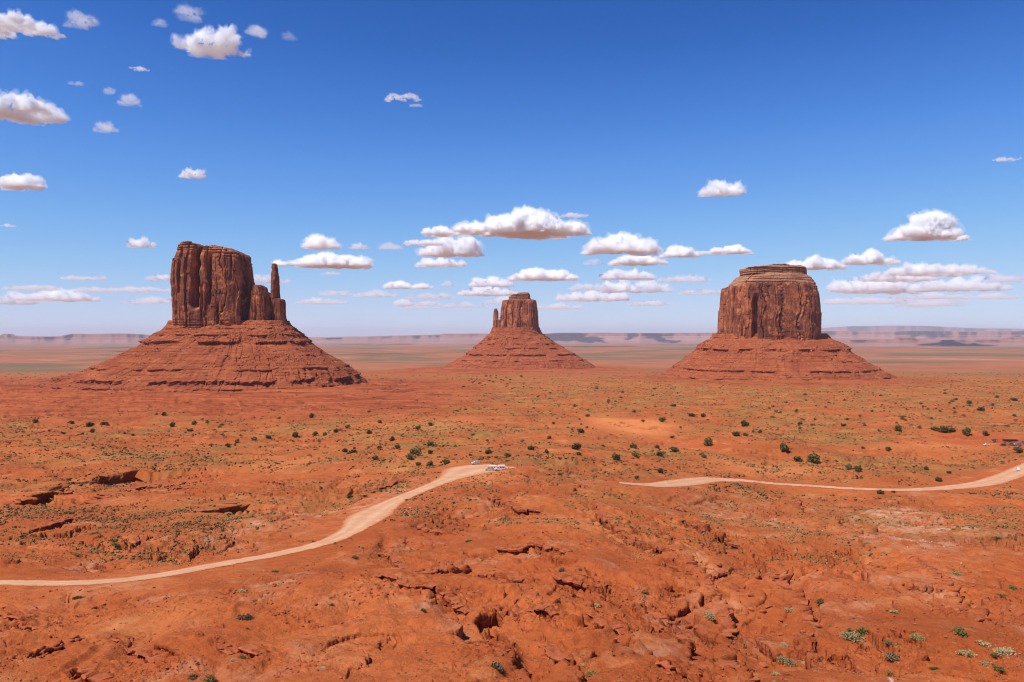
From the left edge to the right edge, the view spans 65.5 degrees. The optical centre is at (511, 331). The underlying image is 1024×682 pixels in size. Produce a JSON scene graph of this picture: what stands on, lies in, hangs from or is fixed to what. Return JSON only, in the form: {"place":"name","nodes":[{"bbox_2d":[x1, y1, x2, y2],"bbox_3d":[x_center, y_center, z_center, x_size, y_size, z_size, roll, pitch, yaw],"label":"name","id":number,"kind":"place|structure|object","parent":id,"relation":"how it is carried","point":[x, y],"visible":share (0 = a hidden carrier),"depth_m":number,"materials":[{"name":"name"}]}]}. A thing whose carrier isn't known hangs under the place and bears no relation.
{"place":"outdoors","nodes":[
{"label":"outdoors","id":0,"kind":"place"},
{"bbox_2d":[0,333,149,344],"bbox_3d":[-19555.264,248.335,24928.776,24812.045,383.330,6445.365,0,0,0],"label":"hills","id":1,"kind":"structure","parent":0,"point":[111,338],"depth_m":23824.49,"materials":[{"name":"stone"}]},
{"bbox_2d":[0,464,515,585],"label":"dirt road","id":2,"kind":"structure","parent":0,"point":[360,521],"depth_m":273.88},
{"bbox_2d":[485,465,495,470],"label":"tour truck","id":3,"kind":"object","parent":2,"relation":"on","point":[489,468],"visible":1,"depth_m":436.54,"materials":[{"name":"beige paint"}]},
{"bbox_2d":[494,465,504,469],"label":"tour truck","id":4,"kind":"object","parent":2,"relation":"on","point":[500,468],"visible":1,"depth_m":434.90,"materials":[{"name":"white paint"}]},
{"bbox_2d":[0,343,1023,681],"bbox_3d":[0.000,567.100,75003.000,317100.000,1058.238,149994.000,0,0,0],"label":"ground","id":5,"kind":"structure","parent":0,"point":[414,639],"depth_m":295.80,"materials":[{"name":"soil"}]},
{"bbox_2d":[0,610,49,630],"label":"rock ledge","id":6,"kind":"object","parent":5,"relation":"on","point":[19,623],"visible":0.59,"depth_m":158.34,"materials":[{"name":"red stone"}]},
{"bbox_2d":[6,484,72,504],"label":"rock ledge","id":7,"kind":"object","parent":5,"relation":"on","point":[39,500],"visible":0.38,"depth_m":394.79,"materials":[{"name":"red stone"}]},
{"bbox_2d":[22,518,72,532],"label":"rock ledge","id":8,"kind":"object","parent":5,"relation":"on","point":[50,524],"visible":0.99,"depth_m":301.78,"materials":[{"name":"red stone"}]},
{"bbox_2d":[33,635,85,654],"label":"rock ledge","id":9,"kind":"object","parent":5,"relation":"on","point":[60,646],"visible":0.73,"depth_m":138.47,"materials":[{"name":"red stone"}]},
{"bbox_2d":[65,666,113,681],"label":"rock ledge","id":10,"kind":"object","parent":5,"relation":"on","point":[99,677],"visible":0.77,"depth_m":121.15,"materials":[{"name":"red stone"}]},
{"bbox_2d":[86,422,94,426],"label":"juniper","id":11,"kind":"object","parent":5,"relation":"on","point":[88,424],"visible":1,"depth_m":826.14,"materials":[{"name":"green plant"}]},
{"bbox_2d":[90,493,120,503],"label":"rock ledge","id":12,"kind":"object","parent":5,"relation":"on","point":[106,496],"visible":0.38,"depth_m":370.22,"materials":[{"name":"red stone"}]},
{"bbox_2d":[101,541,149,569],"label":"rock ledge","id":13,"kind":"object","parent":5,"relation":"on","point":[132,551],"visible":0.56,"depth_m":247.68,"materials":[{"name":"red stone"}]},
{"bbox_2d":[111,637,165,661],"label":"rock ledge","id":14,"kind":"object","parent":5,"relation":"on","point":[137,651],"visible":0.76,"depth_m":136.44,"materials":[{"name":"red stone"}]},
{"bbox_2d":[131,485,198,490],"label":"rock ledge","id":15,"kind":"object","parent":5,"relation":"on","point":[174,486],"visible":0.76,"depth_m":430.56,"materials":[{"name":"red stone"}]},
{"bbox_2d":[165,536,184,552],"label":"rock ledge","id":16,"kind":"object","parent":5,"relation":"on","point":[181,538],"visible":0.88,"depth_m":266.83,"materials":[{"name":"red stone"}]},
{"bbox_2d":[187,673,197,680],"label":"shrub","id":17,"kind":"object","parent":5,"relation":"on","point":[192,676],"visible":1,"depth_m":118.04,"materials":[{"name":"plant"}]},
{"bbox_2d":[33,241,367,392],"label":"sandstone butte","id":18,"kind":"object","parent":5,"relation":"on","point":[228,328],"visible":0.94,"depth_m":1512.29,"materials":[{"name":"stone"}]},
{"bbox_2d":[204,675,216,681],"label":"shrub","id":19,"kind":"object","parent":5,"relation":"on","point":[210,678],"visible":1,"depth_m":117.94,"materials":[{"name":"green plant"}]},
{"bbox_2d":[197,502,239,512],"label":"rock ledge","id":20,"kind":"object","parent":5,"relation":"on","point":[200,510],"visible":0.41,"depth_m":342.14,"materials":[{"name":"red stone"}]},
{"bbox_2d":[217,642,270,655],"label":"rock ledge","id":21,"kind":"object","parent":5,"relation":"on","point":[244,648],"visible":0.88,"depth_m":132.12,"materials":[{"name":"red stone"}]},
{"bbox_2d":[236,613,253,620],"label":"shrub","id":22,"kind":"object","parent":5,"relation":"on","point":[247,617],"visible":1,"depth_m":151.25,"materials":[{"name":"plant"}]},
{"bbox_2d":[260,480,291,488],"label":"rock ledge","id":23,"kind":"object","parent":5,"relation":"on","point":[279,482],"visible":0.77,"depth_m":433.13,"materials":[{"name":"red stone"}]},
{"bbox_2d":[348,480,401,503],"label":"rock ledge","id":24,"kind":"object","parent":5,"relation":"on","point":[384,486],"visible":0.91,"depth_m":382.53,"materials":[{"name":"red stone"}]},
{"bbox_2d":[378,552,407,568],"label":"rock ledge","id":25,"kind":"object","parent":5,"relation":"on","point":[396,564],"visible":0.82,"depth_m":221.50,"materials":[{"name":"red stone"}]},
{"bbox_2d":[410,448,421,454],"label":"juniper","id":26,"kind":"object","parent":5,"relation":"on","point":[414,451],"visible":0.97,"depth_m":531.19,"materials":[{"name":"green plant"}]},
{"bbox_2d":[371,573,472,613],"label":"rock ledge","id":27,"kind":"object","parent":5,"relation":"on","point":[452,600],"visible":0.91,"depth_m":172.87,"materials":[{"name":"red stone"}]},
{"bbox_2d":[417,524,450,533],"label":"rock ledge","id":28,"kind":"object","parent":5,"relation":"on","point":[423,528],"visible":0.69,"depth_m":274.87,"materials":[{"name":"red stone"}]},
{"bbox_2d":[414,566,471,573],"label":"rock ledge","id":29,"kind":"object","parent":5,"relation":"on","point":[442,569],"visible":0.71,"depth_m":208.29,"materials":[{"name":"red stone"}]},
{"bbox_2d":[474,643,510,652],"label":"rock ledge","id":30,"kind":"object","parent":5,"relation":"on","point":[497,649],"visible":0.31,"depth_m":133.09,"materials":[{"name":"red stone"}]},
{"bbox_2d":[490,661,504,671],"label":"shrub","id":31,"kind":"object","parent":5,"relation":"on","point":[498,666],"visible":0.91,"depth_m":122.86,"materials":[{"name":"plant"}]},
{"bbox_2d":[473,572,524,582],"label":"rock ledge","id":32,"kind":"object","parent":5,"relation":"on","point":[509,578],"visible":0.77,"depth_m":191.98,"materials":[{"name":"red stone"}]},
{"bbox_2d":[0,371,1023,566],"bbox_3d":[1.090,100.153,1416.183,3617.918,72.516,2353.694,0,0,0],"label":"scrub","id":33,"kind":"object","parent":5,"relation":"on","point":[126,520],"visible":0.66,"depth_m":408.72,"materials":[{"name":"green plant"}]},
{"bbox_2d":[0,457,1023,681],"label":"rubble","id":34,"kind":"object","parent":5,"relation":"on","point":[397,673],"visible":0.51,"depth_m":171.53,"materials":[{"name":"red stone"}]},
{"bbox_2d":[0,387,1023,576],"bbox_3d":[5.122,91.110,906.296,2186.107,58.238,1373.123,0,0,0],"label":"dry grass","id":35,"kind":"structure","parent":5,"relation":"on","point":[32,555],"depth_m":348.58,"materials":[{"name":"plant"}]},
{"bbox_2d":[5,539,1020,681],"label":"scrub","id":36,"kind":"object","parent":5,"relation":"on","point":[442,635],"visible":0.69,"depth_m":146.79,"materials":[{"name":"green plant"}]},
{"bbox_2d":[4,531,1022,681],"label":"dry grass","id":37,"kind":"structure","parent":5,"relation":"on","point":[487,628],"depth_m":148.23,"materials":[{"name":"plant"}]},
{"bbox_2d":[486,495,546,513],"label":"rock ledge","id":38,"kind":"object","parent":5,"relation":"on","point":[518,509],"visible":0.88,"depth_m":316.40,"materials":[{"name":"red stone"}]},
{"bbox_2d":[443,292,595,369],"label":"sandstone butte","id":39,"kind":"object","parent":5,"relation":"on","point":[516,338],"visible":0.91,"depth_m":2911.50,"materials":[{"name":"stone"}]},
{"bbox_2d":[492,604,562,620],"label":"rock ledge","id":40,"kind":"object","parent":5,"relation":"on","point":[538,607],"visible":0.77,"depth_m":162.27,"materials":[{"name":"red stone"}]},
{"bbox_2d":[495,541,571,553],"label":"rock ledge","id":41,"kind":"object","parent":5,"relation":"on","point":[524,546],"visible":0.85,"depth_m":235.66,"materials":[{"name":"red stone"}]},
{"bbox_2d":[542,643,574,664],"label":"rock ledge","id":42,"kind":"object","parent":5,"relation":"on","point":[556,655],"visible":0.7,"depth_m":136.94,"materials":[{"name":"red stone"}]},
{"bbox_2d":[571,442,580,449],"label":"juniper","id":43,"kind":"object","parent":5,"relation":"on","point":[575,446],"visible":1,"depth_m":568.59,"materials":[{"name":"green plant"}]},
{"bbox_2d":[552,576,612,597],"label":"rock ledge","id":44,"kind":"object","parent":5,"relation":"on","point":[579,583],"visible":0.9,"depth_m":192.40,"materials":[{"name":"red stone"}]},
{"bbox_2d":[585,670,598,675],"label":"shrub","id":45,"kind":"object","parent":5,"relation":"on","point":[590,672],"visible":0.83,"depth_m":127.63,"materials":[{"name":"green plant"}]},
{"bbox_2d":[212,503,1003,563],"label":"pale rubble","id":46,"kind":"object","parent":5,"relation":"on","point":[753,520],"visible":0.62,"depth_m":276.01,"materials":[{"name":"beige stone"}]},
{"bbox_2d":[586,612,631,635],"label":"rock ledge","id":47,"kind":"object","parent":5,"relation":"on","point":[616,627],"visible":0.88,"depth_m":156.91,"materials":[{"name":"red stone"}]},
{"bbox_2d":[612,453,619,459],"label":"juniper","id":48,"kind":"object","parent":5,"relation":"on","point":[616,456],"visible":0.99,"depth_m":537.67,"materials":[{"name":"green plant"}]},
{"bbox_2d":[595,502,682,552],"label":"rock ledge","id":49,"kind":"object","parent":5,"relation":"on","point":[598,514],"visible":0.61,"depth_m":270.32,"materials":[{"name":"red stone"}]},
{"bbox_2d":[648,612,690,639],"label":"rock ledge","id":50,"kind":"object","parent":5,"relation":"on","point":[656,615],"visible":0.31,"depth_m":174.53,"materials":[{"name":"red stone"}]},
{"bbox_2d":[655,660,692,681],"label":"rock ledge","id":51,"kind":"object","parent":5,"relation":"on","point":[665,664],"visible":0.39,"depth_m":129.28,"materials":[{"name":"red stone"}]},
{"bbox_2d":[671,446,678,451],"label":"juniper","id":52,"kind":"object","parent":5,"relation":"on","point":[674,449],"visible":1,"depth_m":634.80,"materials":[{"name":"green plant"}]},
{"bbox_2d":[671,621,679,625],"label":"boulder","id":53,"kind":"object","parent":5,"relation":"on","point":[676,623],"visible":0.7,"depth_m":172.09,"materials":[{"name":"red stone"}]},
{"bbox_2d":[661,506,690,512],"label":"rock ledge","id":54,"kind":"object","parent":5,"relation":"on","point":[677,509],"visible":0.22,"depth_m":363.20,"materials":[{"name":"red stone"}]},
{"bbox_2d":[678,553,737,637],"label":"rock ledge","id":55,"kind":"object","parent":5,"relation":"on","point":[726,632],"visible":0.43,"depth_m":180.11,"materials":[{"name":"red stone"}]},
{"bbox_2d":[704,436,712,445],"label":"juniper","id":56,"kind":"object","parent":5,"relation":"on","point":[708,442],"visible":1,"depth_m":672.37,"materials":[{"name":"green plant"}]},
{"bbox_2d":[703,611,715,619],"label":"shrub","id":57,"kind":"object","parent":5,"relation":"on","point":[711,616],"visible":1,"depth_m":172.99,"materials":[{"name":"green plant"}]},
{"bbox_2d":[681,519,743,548],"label":"rock ledge","id":58,"kind":"object","parent":5,"relation":"on","point":[734,544],"visible":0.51,"depth_m":275.21,"materials":[{"name":"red stone"}]},
{"bbox_2d":[709,571,727,583],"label":"rock ledge","id":59,"kind":"object","parent":5,"relation":"on","point":[720,574],"visible":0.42,"depth_m":220.12,"materials":[{"name":"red stone"}]},
{"bbox_2d":[730,586,739,591],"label":"boulder","id":60,"kind":"object","parent":5,"relation":"on","point":[733,588],"visible":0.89,"depth_m":201.10,"materials":[{"name":"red stone"}]},
{"bbox_2d":[719,663,760,681],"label":"rock ledge","id":61,"kind":"object","parent":5,"relation":"on","point":[755,679],"visible":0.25,"depth_m":124.70,"materials":[{"name":"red stone"}]},
{"bbox_2d":[741,420,748,425],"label":"juniper","id":62,"kind":"object","parent":5,"relation":"on","point":[743,422],"visible":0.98,"depth_m":903.65,"materials":[{"name":"green plant"}]},
{"bbox_2d":[759,662,766,667],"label":"boulder","id":63,"kind":"object","parent":5,"relation":"on","point":[763,664],"visible":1,"depth_m":145.46,"materials":[{"name":"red stone"}]},
{"bbox_2d":[765,603,772,607],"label":"boulder","id":64,"kind":"object","parent":5,"relation":"on","point":[767,605],"visible":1,"depth_m":181.82,"materials":[{"name":"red stone"}]},
{"bbox_2d":[661,263,897,379],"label":"sandstone butte","id":65,"kind":"object","parent":5,"relation":"on","point":[769,321],"visible":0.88,"depth_m":1936.25,"materials":[{"name":"stone"}]},
{"bbox_2d":[779,442,789,450],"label":"juniper","id":66,"kind":"object","parent":5,"relation":"on","point":[783,446],"visible":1,"depth_m":644.46,"materials":[{"name":"green plant"}]},
{"bbox_2d":[776,655,796,665],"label":"shrub","id":67,"kind":"object","parent":5,"relation":"on","point":[787,661],"visible":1,"depth_m":146.17,"materials":[{"name":"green plant"}]},
{"bbox_2d":[762,572,822,627],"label":"rock ledge","id":68,"kind":"object","parent":5,"relation":"on","point":[808,618],"visible":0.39,"depth_m":186.12,"materials":[{"name":"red stone"}]},
{"bbox_2d":[793,456,802,461],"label":"juniper","id":69,"kind":"object","parent":5,"relation":"on","point":[797,458],"visible":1,"depth_m":596.74,"materials":[{"name":"green plant"}]},
{"bbox_2d":[807,452,819,462],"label":"juniper","id":70,"kind":"object","parent":5,"relation":"on","point":[812,458],"visible":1,"depth_m":596.32,"materials":[{"name":"green plant"}]},
{"bbox_2d":[815,598,823,603],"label":"shrub","id":71,"kind":"object","parent":5,"relation":"on","point":[820,601],"visible":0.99,"depth_m":191.58,"materials":[{"name":"green plant"}]},
{"bbox_2d":[795,499,875,532],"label":"rock ledge","id":72,"kind":"object","parent":5,"relation":"on","point":[799,502],"visible":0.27,"depth_m":394.57,"materials":[{"name":"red stone"}]},
{"bbox_2d":[845,463,851,468],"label":"juniper","id":73,"kind":"object","parent":5,"relation":"on","point":[849,466],"visible":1,"depth_m":558.55,"materials":[{"name":"green plant"}]},
{"bbox_2d":[839,629,864,642],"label":"shrub","id":74,"kind":"object","parent":5,"relation":"on","point":[849,635],"visible":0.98,"depth_m":156.57,"materials":[{"name":"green plant"}]},
{"bbox_2d":[853,465,862,471],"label":"juniper","id":75,"kind":"object","parent":5,"relation":"on","point":[858,468],"visible":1,"depth_m":550.45,"materials":[{"name":"green plant"}]},
{"bbox_2d":[856,627,869,634],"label":"shrub","id":76,"kind":"object","parent":5,"relation":"on","point":[861,630],"visible":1,"depth_m":157.31,"materials":[{"name":"green plant"}]},
{"bbox_2d":[882,651,899,660],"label":"shrub","id":77,"kind":"object","parent":5,"relation":"on","point":[891,656],"visible":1,"depth_m":137.05,"materials":[{"name":"plant"}]},
{"bbox_2d":[894,424,901,430],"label":"juniper","id":78,"kind":"object","parent":5,"relation":"on","point":[897,428],"visible":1,"depth_m":816.89,"materials":[{"name":"green plant"}]},
{"bbox_2d":[908,632,926,640],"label":"shrub","id":79,"kind":"object","parent":5,"relation":"on","point":[916,637],"visible":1,"depth_m":148.40,"materials":[{"name":"plant"}]},
{"bbox_2d":[907,554,941,578],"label":"rock ledge","id":80,"kind":"object","parent":5,"relation":"on","point":[939,574],"visible":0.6,"depth_m":226.52,"materials":[{"name":"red stone"}]},
{"bbox_2d":[937,425,950,432],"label":"juniper","id":81,"kind":"object","parent":5,"relation":"on","point":[945,429],"visible":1,"depth_m":809.24,"materials":[{"name":"green plant"}]},
{"bbox_2d":[949,571,961,574],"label":"shrub","id":82,"kind":"object","parent":5,"relation":"on","point":[955,573],"visible":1,"depth_m":218.27,"materials":[{"name":"plant"}]},
{"bbox_2d":[950,626,969,637],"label":"shrub","id":83,"kind":"object","parent":5,"relation":"on","point":[961,632],"visible":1,"depth_m":148.87,"materials":[{"name":"green plant"}]},
{"bbox_2d":[937,582,990,620],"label":"rock ledge","id":84,"kind":"object","parent":5,"relation":"on","point":[957,609],"visible":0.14,"depth_m":183.64,"materials":[{"name":"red stone"}]},
{"bbox_2d":[955,649,977,656],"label":"shrub","id":85,"kind":"object","parent":5,"relation":"on","point":[968,653],"visible":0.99,"depth_m":140.84,"materials":[{"name":"plant"}]},
{"bbox_2d":[962,427,970,434],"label":"juniper","id":86,"kind":"object","parent":5,"relation":"on","point":[967,431],"visible":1,"depth_m":794.97,"materials":[{"name":"green plant"}]},
{"bbox_2d":[974,618,984,621],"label":"boulder","id":87,"kind":"object","parent":5,"relation":"on","point":[979,619],"visible":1,"depth_m":159.09,"materials":[{"name":"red stone"}]},
{"bbox_2d":[976,640,991,646],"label":"shrub","id":88,"kind":"object","parent":5,"relation":"on","point":[986,643],"visible":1,"depth_m":144.35,"materials":[{"name":"plant"}]},
{"bbox_2d":[992,664,1005,671],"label":"shrub","id":89,"kind":"object","parent":5,"relation":"on","point":[994,666],"visible":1,"depth_m":131.60,"materials":[{"name":"green plant"}]},
{"bbox_2d":[993,646,1020,655],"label":"shrub","id":90,"kind":"object","parent":5,"relation":"on","point":[999,650],"visible":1,"depth_m":139.75,"materials":[{"name":"beige plant"}]},
{"bbox_2d":[1002,439,1017,441],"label":"vendor shelter","id":91,"kind":"object","parent":5,"relation":"on","point":[1012,440],"visible":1,"depth_m":714.24,"materials":[{"name":"brown wood"}]},
{"bbox_2d":[999,604,1023,615],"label":"rock ledge","id":92,"kind":"object","parent":5,"relation":"on","point":[1021,613],"visible":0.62,"depth_m":167.20,"materials":[{"name":"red stone"}]},
{"bbox_2d":[1007,584,1018,588],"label":"shrub","id":93,"kind":"object","parent":5,"relation":"on","point":[1012,587],"visible":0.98,"depth_m":212.08,"materials":[{"name":"green plant"}]},
{"bbox_2d":[1013,447,1022,451],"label":"juniper","id":94,"kind":"object","parent":5,"relation":"on","point":[1018,449],"visible":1,"depth_m":664.60,"materials":[{"name":"green plant"}]},
{"bbox_2d":[0,0,1023,336],"label":"sky","id":95,"kind":"structure","parent":0,"point":[403,167],"materials":[{"name":"blue"}]},
{"bbox_2d":[308,331,1023,343],"bbox_3d":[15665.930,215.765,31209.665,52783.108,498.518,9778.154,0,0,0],"label":"hills","id":96,"kind":"structure","parent":0,"point":[578,338],"depth_m":29743.08,"materials":[{"name":"stone"}]},
{"bbox_2d":[619,463,1023,490],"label":"dirt road","id":97,"kind":"structure","parent":0,"point":[1008,475],"depth_m":481.90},
{"bbox_2d":[821,326,1023,331],"bbox_3d":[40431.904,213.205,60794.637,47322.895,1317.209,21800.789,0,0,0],"label":"hills","id":98,"kind":"structure","parent":0,"point":[890,328],"depth_m":58001.06,"materials":[{"name":"stone"}]},
{"bbox_2d":[837,337,1023,345],"bbox_3d":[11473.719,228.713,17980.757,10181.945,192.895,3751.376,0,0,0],"label":"hills","id":99,"kind":"structure","parent":0,"point":[1008,341],"depth_m":17427.15,"materials":[{"name":"stone"}]}
]}

